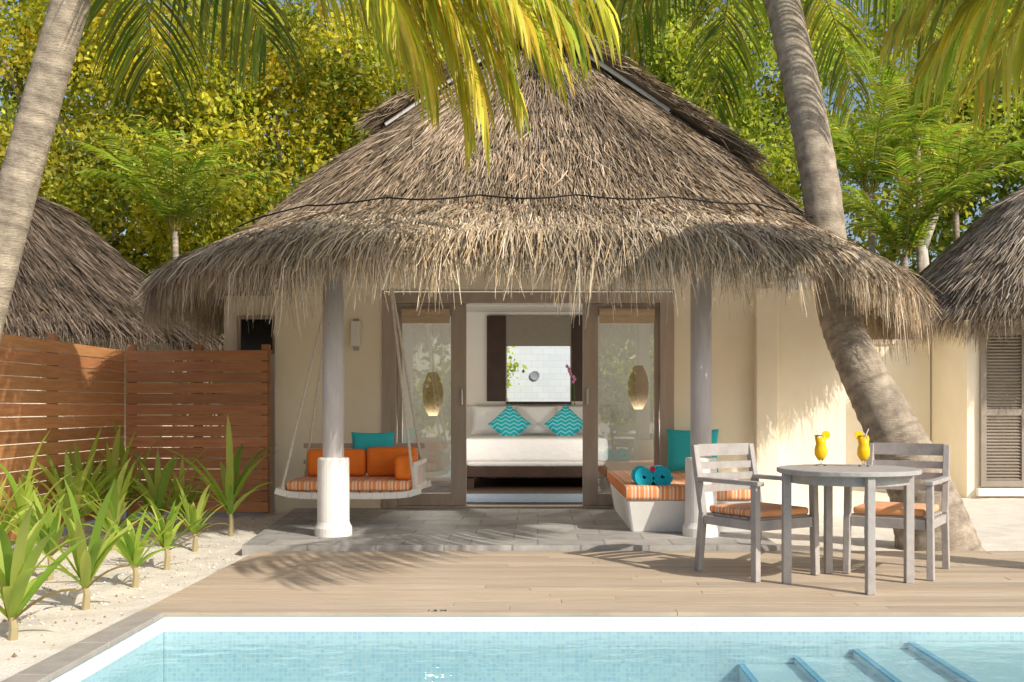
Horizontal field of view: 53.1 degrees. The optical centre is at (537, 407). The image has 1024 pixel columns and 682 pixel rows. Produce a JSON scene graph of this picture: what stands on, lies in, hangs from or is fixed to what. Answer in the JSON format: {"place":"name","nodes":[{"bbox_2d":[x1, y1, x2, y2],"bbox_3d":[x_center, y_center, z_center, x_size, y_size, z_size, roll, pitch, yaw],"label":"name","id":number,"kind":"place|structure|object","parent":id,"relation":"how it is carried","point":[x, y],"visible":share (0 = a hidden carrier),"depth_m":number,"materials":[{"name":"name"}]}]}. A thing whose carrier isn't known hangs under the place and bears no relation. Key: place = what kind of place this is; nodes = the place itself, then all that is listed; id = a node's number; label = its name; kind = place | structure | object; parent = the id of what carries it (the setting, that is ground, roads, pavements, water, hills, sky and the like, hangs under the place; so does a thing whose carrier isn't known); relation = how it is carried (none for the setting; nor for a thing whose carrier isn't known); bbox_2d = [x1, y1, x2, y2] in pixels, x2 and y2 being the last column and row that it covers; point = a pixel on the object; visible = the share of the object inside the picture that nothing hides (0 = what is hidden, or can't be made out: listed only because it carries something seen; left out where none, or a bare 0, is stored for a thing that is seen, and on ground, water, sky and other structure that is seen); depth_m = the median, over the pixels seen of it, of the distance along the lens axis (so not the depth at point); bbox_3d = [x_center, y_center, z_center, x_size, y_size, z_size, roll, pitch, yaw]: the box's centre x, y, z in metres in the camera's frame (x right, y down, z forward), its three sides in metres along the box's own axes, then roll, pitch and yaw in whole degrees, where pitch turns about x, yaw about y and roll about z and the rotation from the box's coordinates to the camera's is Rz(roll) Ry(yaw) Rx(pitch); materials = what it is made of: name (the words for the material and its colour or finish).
{"place":"outdoors","nodes":[
{"label":"outdoors","id":0,"kind":"place"},
{"bbox_2d":[49,425,223,681],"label":"ground","id":1,"kind":"structure","parent":0,"point":[193,458],"depth_m":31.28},
{"bbox_2d":[0,195,223,494],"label":"thatched villa","id":2,"kind":"object","parent":1,"relation":"on","point":[76,282],"visible":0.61,"depth_m":14.12,"materials":[{"name":"brown wicker"}]},
{"bbox_2d":[94,420,170,518],"bbox_3d":[-4.144,0.664,10.328,0.760,1.095,0.861,0,0,0],"label":"lily plant","id":3,"kind":"object","parent":1,"relation":"on","point":[122,451],"visible":0.31,"depth_m":10.26,"materials":[{"name":"green plant"}]},
{"bbox_2d":[0,0,307,277],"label":"broadleaf tree","id":4,"kind":"object","parent":1,"relation":"on","point":[66,186],"visible":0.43,"depth_m":18.96,"materials":[{"name":"green plant"}]},
{"bbox_2d":[74,114,283,458],"bbox_3d":[-6.123,-1.772,17.462,3.459,5.988,3.229,0,0,0],"label":"areca palm","id":5,"kind":"object","parent":1,"relation":"on","point":[171,211],"visible":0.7,"depth_m":17.21,"materials":[{"name":"green plant"}]},
{"bbox_2d":[135,0,481,334],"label":"broadleaf tree","id":6,"kind":"object","parent":1,"relation":"on","point":[351,98],"visible":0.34,"depth_m":19.62,"materials":[{"name":"green plant"}]},
{"bbox_2d":[0,0,621,341],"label":"coconut palm","id":7,"kind":"object","parent":1,"relation":"on","point":[66,23],"visible":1,"depth_m":6.53,"materials":[{"name":"green plant"}]},
{"bbox_2d":[0,0,996,447],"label":"background foliage","id":8,"kind":"object","parent":1,"relation":"on","point":[884,250],"depth_m":26.56,"materials":[{"name":"green plant"}]},
{"bbox_2d":[507,346,527,401],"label":"courtyard shrub","id":9,"kind":"object","parent":1,"relation":"on","point":[514,365],"visible":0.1,"depth_m":18.99,"materials":[{"name":"green plant"}]},
{"bbox_2d":[507,346,569,401],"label":"courtyard wall","id":10,"kind":"structure","parent":1,"relation":"on","point":[552,382],"depth_m":19.50,"materials":[{"name":"white tile"}]},
{"bbox_2d":[530,371,539,379],"bbox_3d":[-0.050,-0.610,19.480,0.180,0.180,0.020,0,0,0],"label":"wall medallion","id":11,"kind":"object","parent":10,"relation":"attached to","point":[534,375],"depth_m":19.47,"materials":[{"name":"white ceramic"}]},
{"bbox_2d":[130,5,948,537],"bbox_3d":[-0.027,-1.377,12.312,8.453,5.195,9.959,0,0,0],"label":"thatched villa","id":12,"kind":"object","parent":1,"relation":"on","point":[606,215],"visible":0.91,"depth_m":9.69,"materials":[{"name":"brown plant"}]},
{"bbox_2d":[237,316,274,353],"bbox_3d":[-3.180,-0.825,11.602,0.440,0.430,0.034,0,0,0],"label":"window","id":13,"kind":"structure","parent":12,"relation":"in","point":[260,331],"depth_m":11.60,"materials":[{"name":"black glass"}]},
{"bbox_2d":[274,270,431,498],"bbox_3d":[-1.750,-0.304,9.900,1.354,2.298,0.945,0,0,0],"label":"hanging swing","id":14,"kind":"object","parent":12,"relation":"hanging from","point":[370,487],"visible":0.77,"depth_m":9.55,"materials":[{"name":"white fabric"}]},
{"bbox_2d":[307,449,366,475],"bbox_3d":[-1.990,0.544,10.170,0.580,0.269,0.180,0,0,0],"label":"cushion","id":15,"kind":"object","parent":14,"relation":"on","point":[357,462],"visible":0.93,"depth_m":10.08,"materials":[{"name":"orange fabric"}]},
{"bbox_2d":[351,432,394,450],"bbox_3d":[-1.660,0.415,10.315,0.440,0.340,0.110,0,-6,0],"label":"pillow","id":16,"kind":"object","parent":14,"relation":"on","point":[365,441],"visible":0.42,"depth_m":10.28,"materials":[{"name":"teal fabric"}]},
{"bbox_2d":[367,447,416,475],"bbox_3d":[-1.445,0.534,10.170,0.490,0.289,0.180,0,0,0],"label":"cushion","id":17,"kind":"object","parent":14,"relation":"on","point":[380,461],"visible":0.76,"depth_m":10.08,"materials":[{"name":"orange fabric"}]},
{"bbox_2d":[395,454,416,479],"bbox_3d":[-1.258,0.565,9.805,0.165,0.229,0.510,0,0,0],"label":"cushion","id":18,"kind":"object","parent":14,"relation":"on","point":[402,467],"visible":0.83,"depth_m":9.55,"materials":[{"name":"orange fabric"}]},
{"bbox_2d":[351,319,360,349],"bbox_3d":[-2.000,-0.805,11.255,0.100,0.350,0.089,0,0,0],"label":"wall lamp","id":19,"kind":"object","parent":12,"relation":"attached to","point":[355,334],"visible":1,"depth_m":11.21,"materials":[{"name":"white paint"}]},
{"bbox_2d":[397,304,466,504],"bbox_3d":[-1.172,-0.030,11.350,0.765,2.230,0.080,0,0,0],"label":"sliding door","id":20,"kind":"structure","parent":12,"relation":"in","point":[458,495],"depth_m":11.34,"materials":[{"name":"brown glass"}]},
{"bbox_2d":[422,372,442,415],"bbox_3d":[-1.300,-0.705,12.700,0.260,1.610,0.260,0,0,0],"label":"lantern","id":21,"kind":"object","parent":12,"relation":"hanging from","point":[432,393],"visible":0.98,"depth_m":12.61,"materials":[{"name":"wicker"}]},
{"bbox_2d":[467,494,582,502],"bbox_3d":[-0.050,1.097,12.375,1.900,0.014,1.150,0,0,0],"label":"rug","id":22,"kind":"object","parent":12,"relation":"attached to","point":[524,498],"visible":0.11,"depth_m":12.27,"materials":[{"name":"grey fabric"}]},
{"bbox_2d":[467,406,610,487],"bbox_3d":[-0.050,0.542,14.995,2.400,1.124,2.190,0,0,0],"label":"bed","id":23,"kind":"object","parent":12,"relation":"on","point":[527,455],"visible":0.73,"depth_m":13.93,"materials":[{"name":"white fabric"}]},
{"bbox_2d":[471,406,514,433],"bbox_3d":[-0.680,0.190,15.750,0.680,0.460,0.200,0,-18,0],"label":"pillow","id":24,"kind":"object","parent":23,"relation":"on","point":[483,416],"visible":0.63,"depth_m":15.67,"materials":[{"name":"white fabric"}]},
{"bbox_2d":[488,404,530,435],"bbox_3d":[-0.420,0.250,15.350,0.665,0.665,0.170,0,-22,-4],"label":"cushion","id":25,"kind":"object","parent":23,"relation":"on","point":[508,420],"visible":0.89,"depth_m":15.28,"materials":[{"name":"teal fabric"}]},
{"bbox_2d":[516,406,558,433],"bbox_3d":[0.000,0.190,15.750,0.680,0.460,0.200,0,-18,0],"label":"pillow","id":26,"kind":"object","parent":23,"relation":"on","point":[537,418],"visible":0.67,"depth_m":15.67,"materials":[{"name":"white fabric"}]},
{"bbox_2d":[544,404,582,435],"bbox_3d":[0.420,0.250,15.350,0.665,0.665,0.170,0,-22,4],"label":"cushion","id":27,"kind":"object","parent":23,"relation":"on","point":[565,420],"visible":0.89,"depth_m":15.28,"materials":[{"name":"teal fabric"}]},
{"bbox_2d":[566,364,578,406],"bbox_3d":[0.552,-0.292,15.957,0.200,0.764,0.130,0,0,-40],"label":"orchid","id":28,"kind":"object","parent":23,"relation":"on","point":[570,374],"visible":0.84,"depth_m":15.95,"materials":[{"name":"pink plant"}]},
{"bbox_2d":[558,406,600,433],"bbox_3d":[0.630,0.190,15.750,0.680,0.460,0.200,0,-18,0],"label":"pillow","id":29,"kind":"object","parent":23,"relation":"on","point":[578,411],"visible":0.23,"depth_m":15.70,"materials":[{"name":"white fabric"}]},
{"bbox_2d":[583,304,658,504],"bbox_3d":[0.922,-0.030,11.350,0.845,2.230,0.080,0,0,0],"label":"sliding door","id":30,"kind":"structure","parent":12,"relation":"in","point":[591,496],"depth_m":11.34,"materials":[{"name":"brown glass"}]},
{"bbox_2d":[628,323,648,408],"bbox_3d":[1.250,-0.745,12.700,0.260,1.530,0.260,0,0,0],"label":"lantern","id":31,"kind":"object","parent":12,"relation":"hanging from","point":[638,387],"visible":0.98,"depth_m":12.61,"materials":[{"name":"wicker"}]},
{"bbox_2d":[483,0,882,231],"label":"broadleaf tree","id":32,"kind":"object","parent":1,"relation":"on","point":[667,67],"visible":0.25,"depth_m":20.04,"materials":[{"name":"green plant"}]},
{"bbox_2d":[567,0,1007,550],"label":"coconut palm","id":33,"kind":"object","parent":1,"relation":"on","point":[881,407],"visible":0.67,"depth_m":9.45,"materials":[{"name":"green plant"}]},
{"bbox_2d":[781,77,972,252],"bbox_3d":[5.841,-2.238,17.830,3.075,6.918,3.383,0,0,33],"label":"areca palm","id":34,"kind":"object","parent":1,"relation":"on","point":[863,152],"visible":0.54,"depth_m":17.66,"materials":[{"name":"green plant"}]},
{"bbox_2d":[846,339,930,490],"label":"garden wall","id":35,"kind":"structure","parent":1,"relation":"on","point":[911,376],"depth_m":14.60,"materials":[{"name":"beige paint"}]},
{"bbox_2d":[782,0,1023,268],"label":"broadleaf tree","id":36,"kind":"object","parent":1,"relation":"on","point":[1017,134],"visible":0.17,"depth_m":21.56,"materials":[{"name":"green plant"}]},
{"bbox_2d":[817,28,1001,274],"bbox_3d":[7.254,-2.980,19.506,3.081,8.403,3.422,0,0,35],"label":"areca palm","id":37,"kind":"object","parent":1,"relation":"on","point":[888,72],"visible":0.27,"depth_m":19.23,"materials":[{"name":"green plant"}]},
{"bbox_2d":[840,146,1001,271],"bbox_3d":[5.882,-1.373,16.563,2.977,5.190,2.504,0,0,0],"label":"areca palm","id":38,"kind":"object","parent":1,"relation":"on","point":[886,228],"visible":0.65,"depth_m":16.23,"materials":[{"name":"green plant"}]},
{"bbox_2d":[869,186,1023,497],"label":"thatched villa","id":39,"kind":"object","parent":1,"relation":"on","point":[974,273],"visible":0.74,"depth_m":13.51,"materials":[{"name":"white paint"}]},
{"bbox_2d":[874,117,1023,315],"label":"areca palm","id":40,"kind":"object","parent":1,"relation":"on","point":[949,166],"visible":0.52,"depth_m":17.18,"materials":[{"name":"green plant"}]},
{"bbox_2d":[875,85,1023,276],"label":"broadleaf tree","id":41,"kind":"object","parent":1,"relation":"on","point":[945,228],"visible":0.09,"depth_m":23.18,"materials":[{"name":"green plant"}]},
{"bbox_2d":[878,0,1023,134],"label":"coconut palm","id":42,"kind":"object","parent":1,"relation":"on","point":[968,23],"visible":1,"depth_m":7.20,"materials":[{"name":"green plant"}]},
{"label":"deck joists","id":43,"kind":"structure","parent":1,"relation":"on","visible":0},
{"bbox_2d":[139,551,1023,615],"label":"deck","id":44,"kind":"structure","parent":43,"relation":"on","point":[500,583],"depth_m":6.59,"materials":[{"name":"brown wood"}]},
{"bbox_2d":[690,443,819,581],"bbox_3d":[1.511,0.705,7.151,0.602,0.890,0.693,0,0,-32],"label":"armchair","id":45,"kind":"object","parent":44,"relation":"on","point":[759,514],"visible":0.96,"depth_m":7.06,"materials":[{"name":"grey wood"}]},
{"bbox_2d":[776,464,921,594],"bbox_3d":[2.030,0.772,6.700,0.910,0.754,0.910,0,0,0],"label":"round table","id":46,"kind":"object","parent":44,"relation":"on","point":[869,478],"visible":1,"depth_m":6.64,"materials":[{"name":"grey wood"}]},
{"bbox_2d":[814,428,829,465],"bbox_3d":[1.934,0.267,6.983,0.093,0.253,0.083,0,0,-33],"label":"cocktail","id":47,"kind":"object","parent":46,"relation":"on","point":[820,451],"visible":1,"depth_m":6.95,"materials":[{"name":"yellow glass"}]},
{"bbox_2d":[854,429,869,466],"bbox_3d":[2.186,0.267,6.883,0.093,0.253,0.083,0,0,33],"label":"cocktail","id":48,"kind":"object","parent":46,"relation":"on","point":[863,451],"visible":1,"depth_m":6.85,"materials":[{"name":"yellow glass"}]},
{"bbox_2d":[842,443,950,580],"bbox_3d":[2.539,0.705,7.211,0.602,0.890,0.693,0,0,32],"label":"armchair","id":49,"kind":"object","parent":44,"relation":"on","point":[929,517],"visible":0.79,"depth_m":7.11,"materials":[{"name":"grey wood"}]},
{"bbox_2d":[0,499,285,681],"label":"sand","id":50,"kind":"structure","parent":0,"point":[67,636],"depth_m":6.76,"materials":[{"name":"beige sand"}]},
{"bbox_2d":[0,468,62,545],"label":"lily plant","id":51,"kind":"object","parent":50,"relation":"on","point":[7,527],"visible":0.47,"depth_m":7.35,"materials":[{"name":"green plant"}]},
{"bbox_2d":[0,429,82,534],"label":"lily plant","id":52,"kind":"object","parent":50,"relation":"on","point":[25,490],"visible":0.38,"depth_m":8.02,"materials":[{"name":"green plant"}]},
{"bbox_2d":[0,498,90,640],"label":"lily plant","id":53,"kind":"object","parent":50,"relation":"on","point":[18,567],"visible":0.96,"depth_m":5.07,"materials":[{"name":"green plant"}]},
{"bbox_2d":[0,469,103,580],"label":"lily plant","id":54,"kind":"object","parent":50,"relation":"on","point":[52,523],"visible":0.63,"depth_m":7.01,"materials":[{"name":"green plant"}]},
{"bbox_2d":[0,334,123,540],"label":"slatted fence","id":55,"kind":"object","parent":50,"relation":"on","point":[52,360],"visible":0.58,"depth_m":9.39,"materials":[{"name":"brown wood"}]},
{"bbox_2d":[28,447,135,546],"bbox_3d":[-3.806,0.775,8.582,0.853,0.874,0.923,0,0,0],"label":"lily plant","id":56,"kind":"object","parent":50,"relation":"on","point":[58,487],"visible":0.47,"depth_m":8.61,"materials":[{"name":"green plant"}]},
{"bbox_2d":[34,477,147,609],"bbox_3d":[-2.650,0.812,6.040,0.660,0.801,0.736,0,0,12],"label":"lily plant","id":57,"kind":"object","parent":50,"relation":"on","point":[88,563],"visible":0.89,"depth_m":5.99,"materials":[{"name":"green plant"}]},
{"bbox_2d":[47,427,147,533],"bbox_3d":[-4.153,0.690,9.318,1.102,1.043,0.778,0,0,0],"label":"lily plant","id":58,"kind":"object","parent":50,"relation":"on","point":[77,464],"visible":0.47,"depth_m":9.31,"materials":[{"name":"green plant"}]},
{"bbox_2d":[82,425,152,503],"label":"lily plant","id":59,"kind":"object","parent":50,"relation":"on","point":[112,459],"visible":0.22,"depth_m":9.93,"materials":[{"name":"green plant"}]},
{"bbox_2d":[71,456,165,550],"bbox_3d":[-3.494,0.816,8.508,0.826,0.793,0.692,0,0,-45],"label":"lily plant","id":60,"kind":"object","parent":50,"relation":"on","point":[117,504],"visible":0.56,"depth_m":8.48,"materials":[{"name":"green plant"}]},
{"bbox_2d":[82,506,182,587],"bbox_3d":[-2.661,0.925,6.652,0.520,0.574,0.550,0,0,11],"label":"lily plant","id":61,"kind":"object","parent":50,"relation":"on","point":[131,546],"visible":0.8,"depth_m":6.68,"materials":[{"name":"green plant"}]},
{"bbox_2d":[2,516,277,658],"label":"coral bits","id":62,"kind":"object","parent":50,"relation":"on","point":[29,616],"visible":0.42,"depth_m":6.98,"materials":[{"name":"beige stone"}]},
{"bbox_2d":[101,445,207,534],"bbox_3d":[-3.531,0.775,9.345,0.854,0.874,0.834,0,0,17],"label":"lily plant","id":63,"kind":"object","parent":50,"relation":"on","point":[157,482],"visible":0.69,"depth_m":9.39,"materials":[{"name":"green plant"}]},
{"bbox_2d":[132,495,210,569],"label":"lily plant","id":64,"kind":"object","parent":50,"relation":"on","point":[165,538],"visible":0.91,"depth_m":7.48,"materials":[{"name":"green plant"}]},
{"bbox_2d":[164,454,222,530],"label":"lily plant","id":65,"kind":"object","parent":50,"relation":"on","point":[177,489],"visible":0.54,"depth_m":9.79,"materials":[{"name":"green plant"}]},
{"bbox_2d":[159,479,228,551],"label":"lily plant","id":66,"kind":"object","parent":50,"relation":"on","point":[194,514],"visible":0.84,"depth_m":8.50,"materials":[{"name":"green plant"}]},
{"bbox_2d":[126,344,270,513],"bbox_3d":[-3.655,0.230,11.037,1.530,1.820,0.096,0,0,0],"label":"slatted fence","id":67,"kind":"object","parent":50,"relation":"on","point":[198,361],"visible":0.74,"depth_m":10.99,"materials":[{"name":"brown wood"}]},
{"bbox_2d":[160,414,279,535],"bbox_3d":[-2.871,0.634,9.496,1.047,1.155,0.876,0,0,0],"label":"lily plant","id":68,"kind":"object","parent":50,"relation":"on","point":[232,484],"visible":0.97,"depth_m":9.34,"materials":[{"name":"green plant"}]},
{"bbox_2d":[242,508,779,555],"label":"patio","id":69,"kind":"structure","parent":0,"point":[490,529],"depth_m":8.95,"materials":[{"name":"stone"}]},
{"bbox_2d":[608,471,750,531],"bbox_3d":[1.350,0.902,10.164,1.160,0.414,2.268,0,0,0],"label":"bench","id":70,"kind":"object","parent":69,"relation":"on","point":[653,507],"visible":0.56,"depth_m":9.10,"materials":[{"name":"white paint"}]},
{"bbox_2d":[631,466,654,484],"bbox_3d":[0.959,0.624,9.350,0.180,0.170,0.340,0,0,0],"label":"towel","id":71,"kind":"object","parent":70,"relation":"on","point":[641,475],"visible":0.98,"depth_m":9.18,"materials":[{"name":"teal fabric"}]},
{"bbox_2d":[652,465,672,484],"bbox_3d":[1.124,0.621,9.350,0.185,0.176,0.340,0,0,0],"label":"towel","id":72,"kind":"object","parent":70,"relation":"on","point":[662,475],"visible":0.89,"depth_m":9.18,"materials":[{"name":"teal fabric"}]},
{"bbox_2d":[667,429,718,471],"bbox_3d":[1.660,0.460,10.980,0.560,0.480,0.170,0,-18,10],"label":"pillow","id":73,"kind":"object","parent":70,"relation":"on","point":[678,447],"visible":0.42,"depth_m":10.94,"materials":[{"name":"teal fabric"}]},
{"bbox_2d":[0,0,1022,404],"label":"sky","id":74,"kind":"structure","parent":0,"point":[855,105],"materials":[{"name":"white"}]},
{"bbox_2d":[762,490,1023,550],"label":"sand","id":75,"kind":"structure","parent":0,"point":[998,524],"depth_m":9.89,"materials":[{"name":"beige sand"}]},
{"label":"pool floor","id":76,"kind":"structure","parent":0,"visible":0},
{"bbox_2d":[50,618,163,681],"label":"pool wall","id":77,"kind":"structure","parent":76,"relation":"on","point":[138,656],"depth_m":5.28,"materials":[{"name":"tile"}]},
{"bbox_2d":[1,612,163,681],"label":"pool coping","id":78,"kind":"object","parent":77,"relation":"on","point":[54,666],"visible":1,"depth_m":4.86,"materials":[{"name":"stone"}]},
{"bbox_2d":[164,616,1023,681],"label":"pool wall","id":79,"kind":"structure","parent":76,"relation":"on","point":[458,648],"depth_m":5.75,"materials":[{"name":"tile"}]},
{"bbox_2d":[739,642,1023,681],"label":"pool steps","id":80,"kind":"structure","parent":76,"relation":"on","point":[991,661],"depth_m":5.43,"materials":[{"name":"tile"}]},
{"bbox_2d":[738,641,977,681],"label":"step edging","id":81,"kind":"object","parent":80,"relation":"on","point":[802,663],"visible":1,"depth_m":5.41,"materials":[{"name":"tile"}]}
]}

